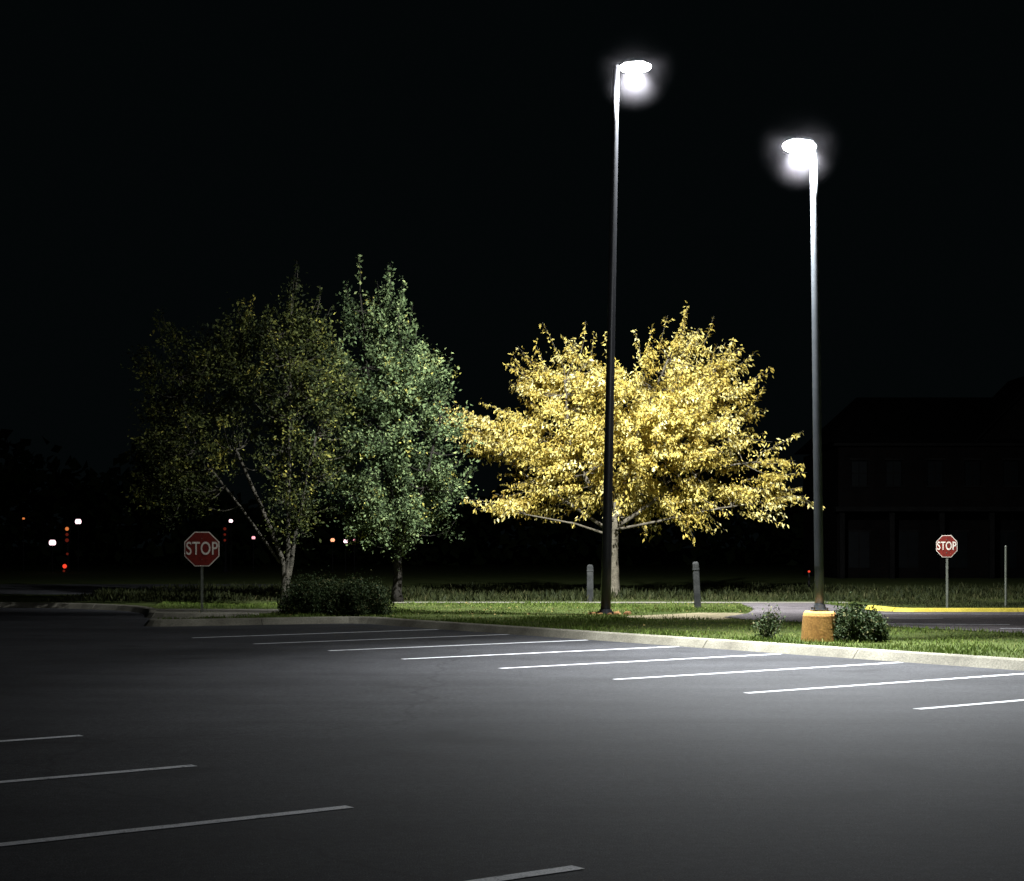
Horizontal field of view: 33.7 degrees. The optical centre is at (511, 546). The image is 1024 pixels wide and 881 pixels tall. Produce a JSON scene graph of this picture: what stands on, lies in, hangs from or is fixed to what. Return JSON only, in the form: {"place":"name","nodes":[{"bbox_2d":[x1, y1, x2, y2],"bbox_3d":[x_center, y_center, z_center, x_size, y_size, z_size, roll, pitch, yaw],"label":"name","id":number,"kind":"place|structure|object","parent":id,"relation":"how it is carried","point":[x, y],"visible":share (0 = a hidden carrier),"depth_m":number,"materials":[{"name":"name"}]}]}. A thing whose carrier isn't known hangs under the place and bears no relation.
{"place":"outdoors","nodes":[
{"label":"outdoors","id":0,"kind":"place"},
{"bbox_2d":[0,584,292,593],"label":"road","id":1,"kind":"structure","parent":0,"point":[43,588],"depth_m":67.91,"materials":[{"name":"grey asphalt"}]},
{"bbox_2d":[8,548,768,553],"bbox_3d":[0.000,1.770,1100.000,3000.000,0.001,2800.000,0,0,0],"label":"ground","id":2,"kind":"structure","parent":0,"point":[683,550],"depth_m":664.07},
{"bbox_2d":[0,607,1023,880],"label":"parking lot","id":3,"kind":"structure","parent":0,"point":[458,763],"depth_m":13.98,"materials":[{"name":"grey asphalt"}]},
{"bbox_2d":[0,602,1023,670],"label":"kerb","id":4,"kind":"structure","parent":3,"relation":"on","point":[1007,663],"depth_m":32.37,"materials":[{"name":"concrete"}]},
{"bbox_2d":[0,629,1023,880],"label":"parking lines","id":5,"kind":"object","parent":3,"relation":"on","point":[532,873],"visible":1,"depth_m":12.79,"materials":[{"name":"white paint"}]},
{"bbox_2d":[0,554,1023,657],"bbox_3d":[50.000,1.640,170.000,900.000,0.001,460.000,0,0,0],"label":"lawn","id":6,"kind":"structure","parent":0,"point":[639,572],"depth_m":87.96,"materials":[{"name":"plant"}]},
{"bbox_2d":[22,517,24,571],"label":"path lamp","id":7,"kind":"object","parent":6,"relation":"on","point":[23,518],"visible":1,"depth_m":109.97,"materials":[{"name":"black metal"}]},
{"bbox_2d":[49,539,55,571],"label":"path lamp","id":8,"kind":"object","parent":6,"relation":"on","point":[52,542],"visible":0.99,"depth_m":110.22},
{"bbox_2d":[63,526,70,571],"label":"traffic signal","id":9,"kind":"object","parent":6,"relation":"on","point":[67,535],"visible":0.98,"depth_m":109.75,"materials":[{"name":"black metal"}]},
{"bbox_2d":[75,518,80,571],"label":"path lamp","id":10,"kind":"object","parent":6,"relation":"on","point":[78,521],"visible":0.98,"depth_m":111.17,"materials":[{"name":"black metal"}]},
{"bbox_2d":[156,609,277,613],"bbox_3d":[-7.500,1.632,42.950,3.800,0.001,3.300,0,0,0],"label":"pavement apron","id":11,"kind":"object","parent":6,"relation":"on","point":[258,611],"visible":0.75,"depth_m":43.42,"materials":[{"name":"concrete"}]},
{"bbox_2d":[184,532,218,611],"bbox_3d":[-7.693,0.630,41.925,0.860,2.020,0.075,0,0,-6],"label":"stop sign","id":12,"kind":"object","parent":11,"relation":"on","point":[201,549],"visible":0.99,"depth_m":41.90,"materials":[{"name":"metal"}]},
{"bbox_2d":[222,526,227,571],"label":"traffic signal","id":13,"kind":"object","parent":6,"relation":"on","point":[225,536],"visible":0.97,"depth_m":109.75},
{"bbox_2d":[229,519,232,571],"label":"path lamp","id":14,"kind":"object","parent":6,"relation":"on","point":[230,520],"visible":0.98,"depth_m":111.17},
{"bbox_2d":[120,259,371,605],"bbox_3d":[-7.607,-3.221,47.437,7.030,9.764,4.465,0,0,14],"label":"pear tree","id":15,"kind":"object","parent":6,"relation":"on","point":[172,439],"visible":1,"depth_m":47.38,"materials":[{"name":"green plant"}]},
{"bbox_2d":[252,536,254,571],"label":"path lamp","id":16,"kind":"object","parent":6,"relation":"on","point":[253,538],"visible":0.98,"depth_m":109.77,"materials":[{"name":"black metal"}]},
{"bbox_2d":[274,564,345,615],"bbox_3d":[-4.723,1.048,41.038,2.065,1.313,2.012,0,0,0],"label":"hedge bush","id":17,"kind":"object","parent":6,"relation":"on","point":[309,596],"visible":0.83,"depth_m":40.58,"materials":[{"name":"green plant"}]},
{"bbox_2d":[331,538,334,571],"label":"path lamp","id":18,"kind":"object","parent":6,"relation":"on","point":[332,540],"visible":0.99,"depth_m":110.16,"materials":[{"name":"black metal"}]},
{"bbox_2d":[344,539,347,571],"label":"path lamp","id":19,"kind":"object","parent":6,"relation":"on","point":[345,543],"visible":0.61,"depth_m":109.67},
{"bbox_2d":[353,539,354,571],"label":"path lamp","id":20,"kind":"object","parent":6,"relation":"on","point":[354,557],"visible":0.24,"depth_m":110.37,"materials":[{"name":"black metal"}]},
{"bbox_2d":[326,568,396,615],"bbox_3d":[-3.632,1.091,40.540,1.638,1.208,1.590,0,0,29],"label":"hedge bush","id":21,"kind":"object","parent":6,"relation":"on","point":[356,597],"visible":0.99,"depth_m":40.16,"materials":[{"name":"green plant"}]},
{"bbox_2d":[297,253,483,601],"bbox_3d":[-3.662,-3.503,49.955,5.509,10.359,4.498,0,0,-20],"label":"pear tree","id":22,"kind":"object","parent":6,"relation":"on","point":[409,376],"visible":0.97,"depth_m":49.72,"materials":[{"name":"green plant"}]},
{"bbox_2d":[0,429,802,564],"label":"distant trees","id":23,"kind":"object","parent":6,"relation":"on","point":[92,506],"visible":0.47,"depth_m":154.49,"materials":[{"name":"black plant"}]},
{"bbox_2d":[41,581,1023,601],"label":"tall grass","id":24,"kind":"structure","parent":6,"relation":"on","point":[545,591],"depth_m":54.94,"materials":[{"name":"green plant"}]},
{"bbox_2d":[289,599,796,625],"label":"fallen leaves","id":25,"kind":"object","parent":6,"relation":"on","point":[551,611],"visible":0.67,"depth_m":40.80,"materials":[{"name":"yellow plant"}]},
{"bbox_2d":[586,565,593,601],"bbox_3d":[2.350,1.090,50.900,0.208,1.120,0.208,0,0,0],"label":"wooden bollard","id":26,"kind":"object","parent":6,"relation":"on","point":[590,570],"visible":0.98,"depth_m":50.80,"materials":[{"name":"grey wood"}]},
{"bbox_2d":[588,611,630,614],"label":"edging stones","id":27,"kind":"object","parent":6,"relation":"on","point":[629,612],"visible":0.47,"depth_m":40.73,"materials":[{"name":"beige stone"}]},
{"bbox_2d":[597,60,645,613],"bbox_3d":[2.980,-5.570,40.900,2.300,14.420,2.300,0,0,0],"label":"street lamp","id":28,"kind":"object","parent":6,"relation":"on","point":[607,509],"visible":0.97,"depth_m":40.92,"materials":[{"name":"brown metal"}]},
{"bbox_2d":[434,301,824,596],"bbox_3d":[3.658,-3.164,54.984,9.931,9.701,8.436,0,0,-37],"label":"autumn tree","id":29,"kind":"object","parent":6,"relation":"on","point":[675,422],"visible":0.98,"depth_m":54.36,"materials":[{"name":"yellow plant"}]},
{"bbox_2d":[625,613,743,619],"bbox_3d":[4.630,1.634,39.979,2.831,0.001,4.121,0,0,44],"label":"dirt patch","id":30,"kind":"object","parent":6,"relation":"on","point":[714,615],"visible":0.65,"depth_m":40.30,"materials":[{"name":"beige soil"}]},
{"bbox_2d":[692,562,700,607],"bbox_3d":[4.917,1.021,45.000,0.177,1.260,0.177,-3,0,0],"label":"wooden bollard","id":31,"kind":"object","parent":6,"relation":"on","point":[696,585],"visible":0.88,"depth_m":44.92,"materials":[{"name":"grey wood"}]},
{"bbox_2d":[749,602,786,640],"bbox_3d":[4.523,1.311,29.715,0.659,0.694,0.657,0,0,0],"label":"shrub","id":32,"kind":"object","parent":6,"relation":"on","point":[768,628],"visible":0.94,"depth_m":29.67,"materials":[{"name":"green plant"}]},
{"bbox_2d":[808,570,809,586],"bbox_3d":[10.900,1.251,62.000,0.111,0.797,0.111,0,0,23],"label":"path lamp","id":33,"kind":"object","parent":6,"relation":"on","point":[808,578],"visible":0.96,"depth_m":61.97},
{"bbox_2d":[801,611,837,641],"bbox_3d":[5.370,1.410,29.500,0.660,0.580,0.660,0,0,0],"label":"concrete footing","id":34,"kind":"object","parent":6,"relation":"on","point":[818,625],"visible":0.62,"depth_m":29.24,"materials":[{"name":"yellow concrete"}]},
{"bbox_2d":[786,137,828,610],"bbox_3d":[5.000,-3.355,29.400,1.700,8.970,1.700,0,0,0],"label":"street lamp","id":35,"kind":"object","parent":34,"relation":"on","point":[819,604],"visible":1,"depth_m":29.43,"materials":[{"name":"grey metal"}]},
{"bbox_2d":[831,595,895,642],"bbox_3d":[6.003,1.232,29.316,1.174,0.921,1.040,0,0,0],"label":"shrub","id":36,"kind":"object","parent":6,"relation":"on","point":[855,623],"visible":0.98,"depth_m":29.09,"materials":[{"name":"green plant"}]},
{"bbox_2d":[803,446,1023,577],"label":"walls","id":37,"kind":"structure","parent":6,"relation":"on","point":[839,491],"depth_m":89.34,"materials":[{"name":"brick"}]},
{"bbox_2d":[795,397,1023,453],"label":"roof","id":38,"kind":"structure","parent":37,"relation":"on","point":[908,420],"depth_m":90.25,"materials":[{"name":"black"}]},
{"bbox_2d":[982,396,1023,438],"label":"gable wall","id":39,"kind":"structure","parent":38,"relation":"on","point":[1009,424],"depth_m":87.80,"materials":[{"name":"brick"}]},
{"bbox_2d":[848,461,1017,567],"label":"windows","id":40,"kind":"structure","parent":37,"relation":"attached to","point":[913,549],"depth_m":89.60,"materials":[{"name":"black glass"}]},
{"bbox_2d":[973,376,1023,444],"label":"gable roof","id":41,"kind":"structure","parent":37,"relation":"on","point":[1008,394],"depth_m":89.46,"materials":[{"name":"black"}]},
{"bbox_2d":[832,443,1023,577],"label":"trim and columns","id":42,"kind":"structure","parent":6,"relation":"on","point":[941,511],"depth_m":87.97,"materials":[{"name":"black"}]},
{"bbox_2d":[866,605,1023,611],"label":"yellow kerb","id":43,"kind":"structure","parent":6,"relation":"on","point":[893,609],"depth_m":42.42,"materials":[{"name":"paint"}]},
{"bbox_2d":[0,0,1023,547],"label":"sky","id":44,"kind":"structure","parent":0,"point":[178,156],"materials":[{"name":"black"}]},
{"bbox_2d":[395,602,847,602],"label":"sidewalk","id":45,"kind":"structure","parent":0,"point":[646,602],"depth_m":49.31,"materials":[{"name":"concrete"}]},
{"bbox_2d":[727,603,1023,632],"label":"access road","id":46,"kind":"structure","parent":0,"point":[791,612],"depth_m":38.94,"materials":[{"name":"grey asphalt"}]},
{"bbox_2d":[988,624,1023,628],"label":"road markings","id":47,"kind":"object","parent":46,"relation":"on","point":[1005,628],"visible":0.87,"depth_m":33.56,"materials":[{"name":"white paint"}]},
{"bbox_2d":[849,599,1023,607],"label":"island lawn","id":48,"kind":"structure","parent":0,"point":[866,603],"depth_m":45.34,"materials":[{"name":"plant"}]},
{"bbox_2d":[936,535,956,607],"bbox_3d":[11.065,0.635,42.971,0.560,1.870,0.075,0,0,36],"label":"stop sign","id":49,"kind":"object","parent":48,"relation":"on","point":[946,546],"visible":1,"depth_m":42.96,"materials":[{"name":"metal"}]},
{"bbox_2d":[1005,545,1008,606],"bbox_3d":[12.950,0.765,44.300,0.140,1.610,0.140,0,0,0],"label":"marker post","id":50,"kind":"object","parent":48,"relation":"on","point":[1006,575],"visible":0.83,"depth_m":44.27,"materials":[{"name":"metal"}]}
]}

